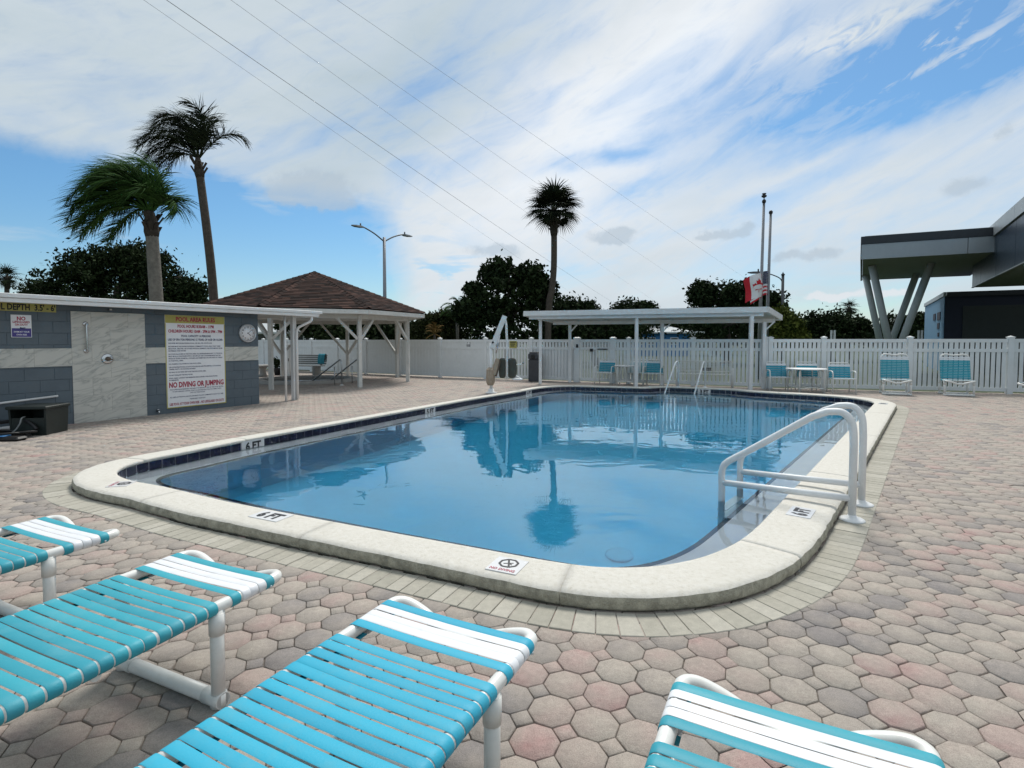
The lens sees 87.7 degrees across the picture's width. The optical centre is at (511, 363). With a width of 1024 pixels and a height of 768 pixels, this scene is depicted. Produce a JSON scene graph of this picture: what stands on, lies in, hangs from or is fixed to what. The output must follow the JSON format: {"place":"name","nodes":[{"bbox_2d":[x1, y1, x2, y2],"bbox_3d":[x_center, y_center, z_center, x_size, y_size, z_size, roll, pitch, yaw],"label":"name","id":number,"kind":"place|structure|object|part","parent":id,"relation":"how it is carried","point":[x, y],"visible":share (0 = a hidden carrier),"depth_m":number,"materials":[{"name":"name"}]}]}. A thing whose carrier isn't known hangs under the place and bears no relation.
{"place":"outdoors","nodes":[
{"label":"outdoors","id":0,"kind":"place"},
{"bbox_2d":[274,356,279,374],"bbox_3d":[-10.149,0.070,23.037,0.568,0.831,0.501,-2,3,-41],"label":"potted plant","id":1,"kind":"object","parent":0,"point":[276,366],"visible":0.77,"depth_m":22.94,"materials":[{"name":"green plant"}]},
{"bbox_2d":[258,323,315,339],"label":"long house","id":2,"kind":"structure","parent":0,"point":[261,335],"depth_m":45.89,"materials":[{"name":"white paint"}]},
{"bbox_2d":[258,334,266,339],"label":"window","id":3,"kind":"structure","parent":2,"relation":"in","point":[260,336],"depth_m":45.88,"materials":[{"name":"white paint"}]},
{"bbox_2d":[144,0,583,300],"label":"overhead wire","id":4,"kind":"object","parent":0,"point":[303,110],"visible":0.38,"depth_m":18.66,"materials":[{"name":"black metal"}]},
{"bbox_2d":[167,0,614,303],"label":"overhead wire","id":5,"kind":"object","parent":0,"point":[330,112],"visible":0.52,"depth_m":18.98,"materials":[{"name":"black metal"}]},
{"bbox_2d":[231,0,652,299],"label":"overhead wire","id":6,"kind":"object","parent":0,"point":[378,106],"visible":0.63,"depth_m":19.80,"materials":[{"name":"black metal"}]},
{"bbox_2d":[275,0,682,282],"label":"overhead wire","id":7,"kind":"object","parent":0,"point":[425,105],"visible":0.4,"depth_m":21.46,"materials":[{"name":"black metal"}]},
{"bbox_2d":[0,369,1023,767],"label":"pool deck","id":8,"kind":"structure","parent":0,"point":[912,623],"depth_m":2.64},
{"bbox_2d":[0,435,27,440],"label":"pool cleaner head","id":9,"kind":"object","parent":8,"relation":"on","point":[10,438],"visible":1,"depth_m":7.74},
{"bbox_2d":[0,420,38,436],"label":"garden hose","id":10,"kind":"object","parent":8,"relation":"on","point":[27,433],"visible":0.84,"depth_m":8.13,"materials":[{"name":"black rubber"}]},
{"bbox_2d":[5,403,69,434],"bbox_3d":[-7.553,0.874,8.389,0.752,0.452,0.590,0,2,-6],"label":"hose box","id":11,"kind":"object","parent":8,"relation":"on","point":[48,418],"visible":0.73,"depth_m":8.30,"materials":[{"name":"plastic"}]},
{"bbox_2d":[0,515,119,633],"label":"strap lounge","id":12,"kind":"object","parent":8,"relation":"on","point":[77,536],"visible":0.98,"depth_m":2.75,"materials":[{"name":"plastic"}]},
{"bbox_2d":[49,145,201,301],"bbox_3d":[-11.920,-2.946,16.875,4.202,7.480,3.689,0,2,0],"label":"queen palm","id":13,"kind":"object","parent":8,"relation":"on","point":[118,191],"visible":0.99,"depth_m":16.47,"materials":[{"name":"green plant"}]},
{"bbox_2d":[0,550,281,725],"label":"strap lounge","id":14,"kind":"object","parent":8,"relation":"on","point":[73,670],"visible":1,"depth_m":2.02,"materials":[{"name":"teal plastic"}]},
{"bbox_2d":[0,292,321,426],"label":"pool house","id":15,"kind":"structure","parent":8,"relation":"on","point":[94,359],"depth_m":9.82,"materials":[{"name":"paint"}]},
{"bbox_2d":[10,315,31,336],"bbox_3d":[-8.053,-0.617,8.754,0.010,0.370,0.260,1,3,31],"label":"lifeguard sign","id":16,"kind":"object","parent":15,"relation":"attached to","point":[21,325],"visible":1,"depth_m":8.75,"materials":[{"name":"white plastic"}]},
{"bbox_2d":[0,302,55,311],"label":"depth sign","id":17,"kind":"object","parent":15,"relation":"attached to","point":[9,306],"visible":0.96,"depth_m":8.81,"materials":[{"name":"yellow plastic"}]},
{"bbox_2d":[0,395,57,403],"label":"white pole","id":18,"kind":"object","parent":15,"relation":"attached to","point":[21,400],"visible":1,"depth_m":8.81,"materials":[{"name":"metal"}]},
{"bbox_2d":[164,314,225,408],"bbox_3d":[-6.608,-0.061,11.184,0.010,1.885,1.220,1,3,31],"label":"rules board","id":19,"kind":"object","parent":15,"relation":"attached to","point":[195,361],"visible":1,"depth_m":11.14,"materials":[{"name":"white plastic"}]},
{"bbox_2d":[239,324,255,341],"bbox_3d":[-6.008,-0.694,12.128,0.045,0.414,0.414,1,3,31],"label":"wall clock","id":20,"kind":"object","parent":15,"relation":"attached to","point":[247,332],"depth_m":12.11,"materials":[{"name":"white plastic"}]},
{"bbox_2d":[127,95,251,301],"bbox_3d":[-12.970,-5.029,21.719,4.656,11.244,3.211,0,2,0],"label":"queen palm","id":21,"kind":"object","parent":8,"relation":"on","point":[196,138],"visible":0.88,"depth_m":21.50,"materials":[{"name":"green plant"}]},
{"bbox_2d":[259,365,267,376],"bbox_3d":[-10.283,0.289,22.008,0.720,0.480,0.720,0,2,0],"label":"stone table","id":22,"kind":"object","parent":8,"relation":"on","point":[262,368],"visible":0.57,"depth_m":21.89,"materials":[{"name":"concrete"}]},
{"bbox_2d":[284,344,290,375],"bbox_3d":[-9.461,-0.163,22.515,0.320,1.340,0.275,0,2,8],"label":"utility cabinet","id":23,"kind":"object","parent":8,"relation":"on","point":[288,361],"visible":0.32,"depth_m":22.39,"materials":[{"name":"plastic"}]},
{"bbox_3d":[-9.478,-0.138,22.398,0.260,1.140,0.011,0,2,8],"label":"door","id":24,"kind":"part","parent":23,"relation":"part of","materials":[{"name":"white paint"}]},
{"bbox_2d":[279,355,326,374],"bbox_3d":[-8.928,0.052,22.837,2.056,0.883,0.615,1,3,18],"label":"slatted bench","id":25,"kind":"object","parent":8,"relation":"on","point":[316,369],"visible":0.49,"depth_m":22.70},
{"bbox_2d":[318,354,326,363],"bbox_3d":[-8.103,-0.217,22.779,0.340,0.425,0.213,1,3,18],"label":"towel","id":26,"kind":"object","parent":25,"relation":"hanging from","point":[321,358],"visible":1,"depth_m":22.72,"materials":[{"name":"teal fabric"}]},
{"bbox_2d":[259,375,356,384],"bbox_3d":[-7.500,0.582,19.541,3.560,0.120,3.560,0,2,0],"label":"spa","id":27,"kind":"object","parent":8,"relation":"on","point":[306,379],"visible":0.79,"depth_m":19.32,"materials":[{"name":"concrete"}]},
{"bbox_2d":[203,271,425,389],"bbox_3d":[-7.100,-1.340,19.261,7.472,3.985,7.472,-1,3,-20],"label":"gazebo","id":28,"kind":"object","parent":8,"relation":"on","point":[339,302],"visible":0.88,"depth_m":17.24,"materials":[{"name":"paint"}]},
{"bbox_2d":[312,359,342,385],"bbox_3d":[-6.324,0.259,18.148,1.938,0.864,0.139,2,3,38],"label":"spa handrail","id":29,"kind":"object","parent":8,"relation":"on","point":[334,372],"visible":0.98,"depth_m":17.84,"materials":[{"name":"metal"}]},
{"bbox_2d":[134,596,536,767],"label":"strap lounge","id":30,"kind":"object","parent":8,"relation":"on","point":[234,724],"visible":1,"depth_m":1.53,"materials":[{"name":"teal plastic"}]},
{"bbox_2d":[330,359,356,382],"bbox_3d":[-5.868,0.235,18.706,1.734,0.864,0.138,2,3,34],"label":"spa handrail","id":31,"kind":"object","parent":8,"relation":"on","point":[346,368],"visible":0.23,"depth_m":18.53,"materials":[{"name":"metal"}]},
{"bbox_2d":[258,337,487,378],"bbox_3d":[-8.638,-0.395,25.053,17.812,1.630,0.357,1,3,31],"label":"privacy fence","id":32,"kind":"object","parent":8,"relation":"on","point":[439,357],"visible":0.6,"depth_m":22.55,"materials":[{"name":"white plastic"}]},
{"bbox_2d":[42,405,908,637],"bbox_3d":[3.061,1.180,6.757,15.245,0.037,5.867,-1,3,-24],"label":"brick border","id":33,"kind":"object","parent":8,"relation":"on","point":[825,571],"visible":0.71,"depth_m":3.25,"materials":[{"name":"brick"}]},
{"bbox_2d":[72,385,896,611],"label":"swimming pool","id":34,"kind":"structure","parent":8,"relation":"in","point":[782,539],"depth_m":3.69,"materials":[{"name":"concrete"}]},
{"bbox_2d":[125,390,869,567],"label":"water","id":35,"kind":"structure","parent":34,"relation":"in","point":[621,479],"depth_m":6.04,"materials":[{"name":"blue liquid"}]},
{"bbox_2d":[664,361,680,393],"bbox_3d":[4.614,0.831,15.420,0.829,1.817,0.138,-2,3,-40],"label":"step handrail","id":36,"kind":"object","parent":34,"relation":"attached to","point":[671,375],"visible":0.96,"depth_m":15.43,"materials":[{"name":"white metal"}]},
{"bbox_2d":[694,361,707,393],"bbox_3d":[5.425,0.835,15.326,0.140,1.817,0.927,2,3,37],"label":"step handrail","id":37,"kind":"object","parent":34,"relation":"attached to","point":[704,362],"visible":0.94,"depth_m":15.44,"materials":[{"name":"white metal"}]},
{"bbox_2d":[718,402,873,523],"bbox_3d":[2.550,1.418,4.845,1.167,2.151,0.726,2,3,40],"label":"pool ladder","id":38,"kind":"object","parent":34,"relation":"attached to","point":[852,484],"visible":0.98,"depth_m":4.68,"materials":[{"name":"white paint"}]},
{"bbox_2d":[485,315,523,393],"bbox_3d":[-0.208,-0.270,14.949,1.072,2.187,0.358,0,2,0],"label":"pool lift","id":39,"kind":"object","parent":8,"relation":"on","point":[507,367],"visible":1,"depth_m":14.89,"materials":[{"name":"white paint"}]},
{"bbox_2d":[487,337,576,381],"bbox_3d":[0.719,-0.176,19.836,3.674,1.630,0.209,1,3,26],"label":"picket fence","id":40,"kind":"object","parent":8,"relation":"on","point":[555,363],"visible":0.7,"depth_m":19.54,"materials":[{"name":"white plastic"}]},
{"bbox_2d":[509,341,516,347],"bbox_3d":[0.039,-0.723,20.085,0.300,0.260,0.016,1,3,25],"label":"fence notice","id":41,"kind":"object","parent":40,"relation":"attached to","point":[512,344],"visible":1,"depth_m":20.08,"materials":[{"name":"yellow plastic"}]},
{"bbox_2d":[576,337,613,382],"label":"pool gate","id":42,"kind":"structure","parent":40,"relation":"attached to","point":[596,351],"depth_m":18.74,"materials":[{"name":"white plastic"}]},
{"bbox_2d":[528,352,538,381],"bbox_3d":[0.839,0.104,19.368,0.400,1.070,0.407,1,3,25],"label":"litter bin","id":43,"kind":"object","parent":8,"relation":"on","point":[533,367],"visible":0.86,"depth_m":19.19,"materials":[{"name":"black plastic"}]},
{"bbox_2d":[594,359,615,384],"bbox_3d":[3.162,0.271,18.064,0.603,0.852,0.609,1,3,27],"label":"armchair","id":44,"kind":"object","parent":8,"relation":"on","point":[607,367],"visible":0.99,"depth_m":18.19,"materials":[{"name":"teal fabric"}]},
{"bbox_2d":[614,365,638,385],"bbox_3d":[3.787,0.383,17.611,0.800,0.660,0.800,1,3,20],"label":"patio table","id":45,"kind":"object","parent":8,"relation":"on","point":[619,380],"visible":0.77,"depth_m":17.44,"materials":[{"name":"white paint"}]},
{"bbox_2d":[626,359,647,384],"bbox_3d":[4.227,0.273,18.009,0.603,0.852,0.609,1,3,27],"label":"armchair","id":46,"kind":"object","parent":8,"relation":"on","point":[638,372],"visible":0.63,"depth_m":17.87,"materials":[{"name":"white plastic"}]},
{"bbox_2d":[523,307,782,389],"bbox_3d":[4.484,-0.511,17.537,8.142,2.482,1.684,1,3,18],"label":"pool shelter","id":47,"kind":"object","parent":8,"relation":"on","point":[751,316],"visible":0.92,"depth_m":17.02,"materials":[{"name":"white paint"}]},
{"bbox_2d":[642,359,663,385],"bbox_3d":[4.649,0.293,17.533,0.603,0.852,0.609,1,3,27],"label":"armchair","id":48,"kind":"object","parent":8,"relation":"on","point":[654,366],"visible":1,"depth_m":17.68,"materials":[{"name":"teal fabric"}]},
{"bbox_2d":[613,336,768,388],"bbox_3d":[5.677,-0.076,17.446,4.901,1.630,0.195,1,3,25],"label":"picket fence","id":49,"kind":"object","parent":8,"relation":"on","point":[626,348],"visible":0.84,"depth_m":17.32,"materials":[{"name":"white plastic"}]},
{"bbox_2d":[676,360,733,387],"bbox_3d":[6.063,0.324,16.814,1.696,0.849,0.559,1,3,20],"label":"bench","id":50,"kind":"object","parent":8,"relation":"on","point":[721,366],"visible":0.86,"depth_m":16.85,"materials":[{"name":"white plastic"}]},
{"bbox_2d":[764,361,791,391],"bbox_3d":[7.839,0.369,15.716,0.603,0.852,0.609,1,2,12],"label":"armchair","id":51,"kind":"object","parent":8,"relation":"on","point":[778,372],"visible":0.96,"depth_m":15.88,"materials":[{"name":"teal fabric"}]},
{"bbox_2d":[644,674,944,767],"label":"strap lounge","id":52,"kind":"object","parent":8,"relation":"on","point":[810,741],"visible":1,"depth_m":1.39,"materials":[{"name":"white plastic"}]},
{"bbox_2d":[785,367,827,392],"bbox_3d":[8.401,0.472,15.246,1.060,0.680,1.060,0,2,3],"label":"patio table","id":53,"kind":"object","parent":8,"relation":"on","point":[800,369],"visible":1,"depth_m":15.16,"materials":[{"name":"white paint"}]},
{"bbox_2d":[795,362,822,391],"bbox_3d":[8.672,0.374,15.583,0.603,0.852,0.609,1,2,14],"label":"armchair","id":54,"kind":"object","parent":8,"relation":"on","point":[807,373],"visible":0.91,"depth_m":15.75,"materials":[{"name":"white metal"}]},
{"bbox_2d":[826,362,856,393],"bbox_3d":[9.289,0.397,15.042,0.603,0.852,0.609,1,2,16],"label":"armchair","id":55,"kind":"object","parent":8,"relation":"on","point":[833,372],"visible":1,"depth_m":15.20,"materials":[{"name":"teal fabric"}]},
{"bbox_2d":[879,353,911,395],"bbox_3d":[10.498,0.283,14.586,0.666,1.116,0.766,1,3,28],"label":"strap lounge","id":56,"kind":"object","parent":8,"relation":"on","point":[892,370],"visible":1,"depth_m":14.75,"materials":[{"name":"teal plastic"}]},
{"bbox_2d":[768,336,1023,393],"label":"picket fence","id":57,"kind":"object","parent":8,"relation":"on","point":[1010,350],"visible":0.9,"depth_m":15.34,"materials":[{"name":"white plastic"}]},
{"bbox_2d":[938,354,975,396],"bbox_3d":[11.942,0.294,14.307,0.666,1.116,0.766,1,3,28],"label":"strap lounge","id":58,"kind":"object","parent":8,"relation":"on","point":[959,366],"visible":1,"depth_m":14.47,"materials":[{"name":"teal plastic"}]},
{"bbox_2d":[0,0,1023,338],"label":"sky","id":59,"kind":"structure","parent":0,"point":[854,120],"materials":[{"name":"blue"}]},
{"bbox_2d":[339,1,797,311],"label":"overhead wire","id":60,"kind":"object","parent":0,"point":[522,127],"visible":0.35,"depth_m":24.05,"materials":[{"name":"black metal"}]},
{"bbox_2d":[266,342,1023,393],"bbox_3d":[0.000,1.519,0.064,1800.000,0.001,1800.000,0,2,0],"label":"ground","id":61,"kind":"structure","parent":0,"point":[776,378],"depth_m":24.50,"materials":[{"name":"beige concrete"}]},
{"bbox_2d":[0,263,24,292],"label":"sabal palm","id":62,"kind":"object","parent":61,"relation":"on","point":[6,281],"visible":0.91,"depth_m":35.70,"materials":[{"name":"green plant"}]},
{"bbox_2d":[11,235,208,303],"bbox_3d":[-22.607,-3.518,30.621,12.556,7.751,10.480,-1,3,-20],"label":"oak tree","id":63,"kind":"object","parent":61,"relation":"on","point":[100,273],"visible":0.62,"depth_m":29.92,"materials":[{"name":"green plant"}]},
{"bbox_2d":[273,324,297,339],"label":"dense tree","id":64,"kind":"object","parent":61,"relation":"on","point":[276,327],"visible":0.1,"depth_m":33.73,"materials":[{"name":"green plant"}]},
{"bbox_2d":[286,322,412,339],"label":"dense tree","id":65,"kind":"object","parent":61,"relation":"on","point":[317,331],"visible":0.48,"depth_m":28.88,"materials":[{"name":"green plant"}]},
{"bbox_2d":[351,223,412,297],"bbox_3d":[-9.027,-4.815,37.634,0.394,9.470,5.092,2,3,40],"label":"street lamp","id":66,"kind":"object","parent":61,"relation":"on","point":[384,240],"visible":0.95,"depth_m":37.46,"materials":[{"name":"metal"}]},
{"bbox_2d":[425,321,442,339],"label":"dry palm","id":67,"kind":"object","parent":61,"relation":"on","point":[434,329],"visible":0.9,"depth_m":30.89,"materials":[{"name":"brown plant"}]},
{"bbox_2d":[403,307,472,339],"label":"dense tree","id":68,"kind":"object","parent":61,"relation":"on","point":[420,326],"visible":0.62,"depth_m":33.35,"materials":[{"name":"green plant"}]},
{"bbox_2d":[439,292,464,339],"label":"queen palm","id":69,"kind":"object","parent":61,"relation":"on","point":[447,308],"visible":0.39,"depth_m":32.84,"materials":[{"name":"green plant"}]},
{"bbox_2d":[440,248,566,343],"bbox_3d":[-0.219,-3.124,30.936,5.898,6.936,5.360,2,3,41],"label":"magnolia tree","id":70,"kind":"object","parent":61,"relation":"on","point":[478,307],"visible":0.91,"depth_m":30.27,"materials":[{"name":"green plant"}]},
{"bbox_2d":[523,177,583,346],"bbox_3d":[2.249,-5.073,29.838,3.612,10.647,3.557,0,2,0],"label":"sabal palm","id":71,"kind":"object","parent":61,"relation":"on","point":[554,197],"visible":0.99,"depth_m":29.56,"materials":[{"name":"green plant"}]},
{"bbox_2d":[535,291,601,345],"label":"dense tree","id":72,"kind":"object","parent":61,"relation":"on","point":[573,303],"visible":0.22,"depth_m":39.06,"materials":[{"name":"green plant"}]},
{"bbox_2d":[262,310,922,348],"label":"trees","id":73,"kind":"object","parent":61,"relation":"on","point":[472,338],"visible":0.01,"depth_m":96.67,"materials":[{"name":"green plant"}]},
{"bbox_2d":[537,309,651,364],"bbox_3d":[4.619,-1.536,32.846,7.730,3.674,5.170,0,2,0],"label":"dense tree","id":74,"kind":"object","parent":61,"relation":"on","point":[608,331],"visible":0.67,"depth_m":32.04,"materials":[{"name":"green plant"}]},
{"bbox_2d":[607,295,681,347],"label":"dense tree","id":75,"kind":"object","parent":61,"relation":"on","point":[631,304],"visible":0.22,"depth_m":45.22,"materials":[{"name":"green plant"}]},
{"bbox_2d":[638,326,688,355],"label":"blue house","id":76,"kind":"structure","parent":61,"relation":"on","point":[671,334],"depth_m":54.94,"materials":[{"name":"white paint"}]},
{"bbox_2d":[647,323,757,354],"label":"dense tree","id":77,"kind":"object","parent":61,"relation":"on","point":[677,326],"visible":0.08,"depth_m":59.04,"materials":[{"name":"green plant"}]},
{"bbox_2d":[664,274,790,363],"bbox_3d":[14.946,-2.942,35.717,9.425,6.135,8.117,0,2,0],"label":"dense tree","id":78,"kind":"object","parent":61,"relation":"on","point":[704,294],"visible":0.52,"depth_m":35.17,"materials":[{"name":"green plant"}]},
{"bbox_2d":[758,193,766,379],"bbox_3d":[9.775,-3.000,20.893,0.264,7.247,0.190,0,2,0],"label":"flagpole","id":79,"kind":"object","parent":61,"relation":"on","point":[764,195],"visible":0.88,"depth_m":20.82,"materials":[{"name":"metal"}]},
{"bbox_2d":[743,273,762,302],"bbox_3d":[9.383,-2.916,20.607,0.716,1.130,0.494,0,2,0],"label":"canadian flag","id":80,"kind":"object","parent":79,"relation":"attached to","point":[753,284],"visible":1,"depth_m":20.49,"materials":[{"name":"fabric"}]},
{"bbox_2d":[747,269,784,355],"bbox_3d":[16.598,-3.074,34.902,2.415,6.220,0.380,0,2,0],"label":"street lamp","id":81,"kind":"object","parent":61,"relation":"on","point":[782,285],"visible":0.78,"depth_m":34.76,"materials":[{"name":"grey metal"}]},
{"bbox_2d":[766,210,772,336],"bbox_3d":[10.274,-2.760,21.403,0.241,6.725,0.150,0,2,0],"label":"flagpole","id":82,"kind":"object","parent":61,"relation":"on","point":[769,263],"visible":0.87,"depth_m":21.32,"materials":[{"name":"metal"}]},
{"bbox_2d":[750,271,767,303],"bbox_3d":[10.125,-3.098,21.829,0.099,1.291,1.002,-1,2,-15],"label":"american flag","id":83,"kind":"object","parent":82,"relation":"hanging from","point":[765,277],"visible":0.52,"depth_m":21.50,"materials":[{"name":"fabric"}]},
{"bbox_2d":[757,302,811,365],"bbox_3d":[12.271,-1.106,23.968,2.497,3.432,1.600,0,2,0],"label":"leafy shrub","id":84,"kind":"object","parent":61,"relation":"on","point":[790,325],"visible":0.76,"depth_m":23.62,"materials":[{"name":"green plant"}]},
{"bbox_2d":[830,330,835,354],"bbox_3d":[14.400,-0.505,23.992,0.240,2.000,0.075,0,2,0],"label":"twin sign","id":85,"kind":"object","parent":61,"relation":"on","point":[834,336],"visible":0.52,"depth_m":23.93,"materials":[{"name":"metal"}]},
{"bbox_2d":[799,302,883,361],"bbox_3d":[24.333,-2.314,39.937,6.692,4.548,5.828,-2,3,-37],"label":"dense tree","id":86,"kind":"object","parent":61,"relation":"on","point":[849,326],"visible":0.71,"depth_m":39.08,"materials":[{"name":"green plant"}]},
{"bbox_2d":[839,298,860,359],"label":"sabal palm","id":87,"kind":"object","parent":61,"relation":"on","point":[849,305],"visible":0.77,"depth_m":43.70,"materials":[{"name":"green plant"}]},
{"bbox_2d":[878,312,894,329],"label":"sabal palm","id":88,"kind":"object","parent":61,"relation":"on","point":[890,319],"visible":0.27,"depth_m":41.71,"materials":[{"name":"green plant"}]},
{"bbox_2d":[887,309,924,348],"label":"dense tree","id":89,"kind":"object","parent":61,"relation":"on","point":[919,322],"visible":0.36,"depth_m":41.17,"materials":[{"name":"green plant"}]},
{"bbox_2d":[917,330,922,374],"bbox_3d":[18.312,-0.505,23.992,0.240,2.000,0.075,0,2,0],"label":"twin sign","id":90,"kind":"object","parent":61,"relation":"on","point":[918,334],"visible":0.48,"depth_m":23.93,"materials":[{"name":"metal"}]},
{"bbox_2d":[860,227,994,374],"bbox_3d":[18.946,-2.411,24.754,4.738,5.835,9.932,2,3,33],"label":"entrance canopy","id":91,"kind":"object","parent":61,"relation":"on","point":[923,256],"visible":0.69,"depth_m":22.59,"materials":[{"name":"silver metal"}]},
{"bbox_2d":[924,289,1023,373],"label":"clubhouse wing","id":92,"kind":"structure","parent":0,"point":[995,314],"depth_m":25.40,"materials":[{"name":"grey paint"}]},
{"bbox_2d":[962,305,1023,373],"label":"roller door","id":93,"kind":"structure","parent":92,"relation":"in","point":[984,321],"depth_m":25.15,"materials":[{"name":"black metal"}]},
{"bbox_2d":[971,197,1023,287],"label":"clubhouse","id":94,"kind":"structure","parent":92,"relation":"on","point":[1002,265],"depth_m":18.83,"materials":[{"name":"grey paint"}]}
]}

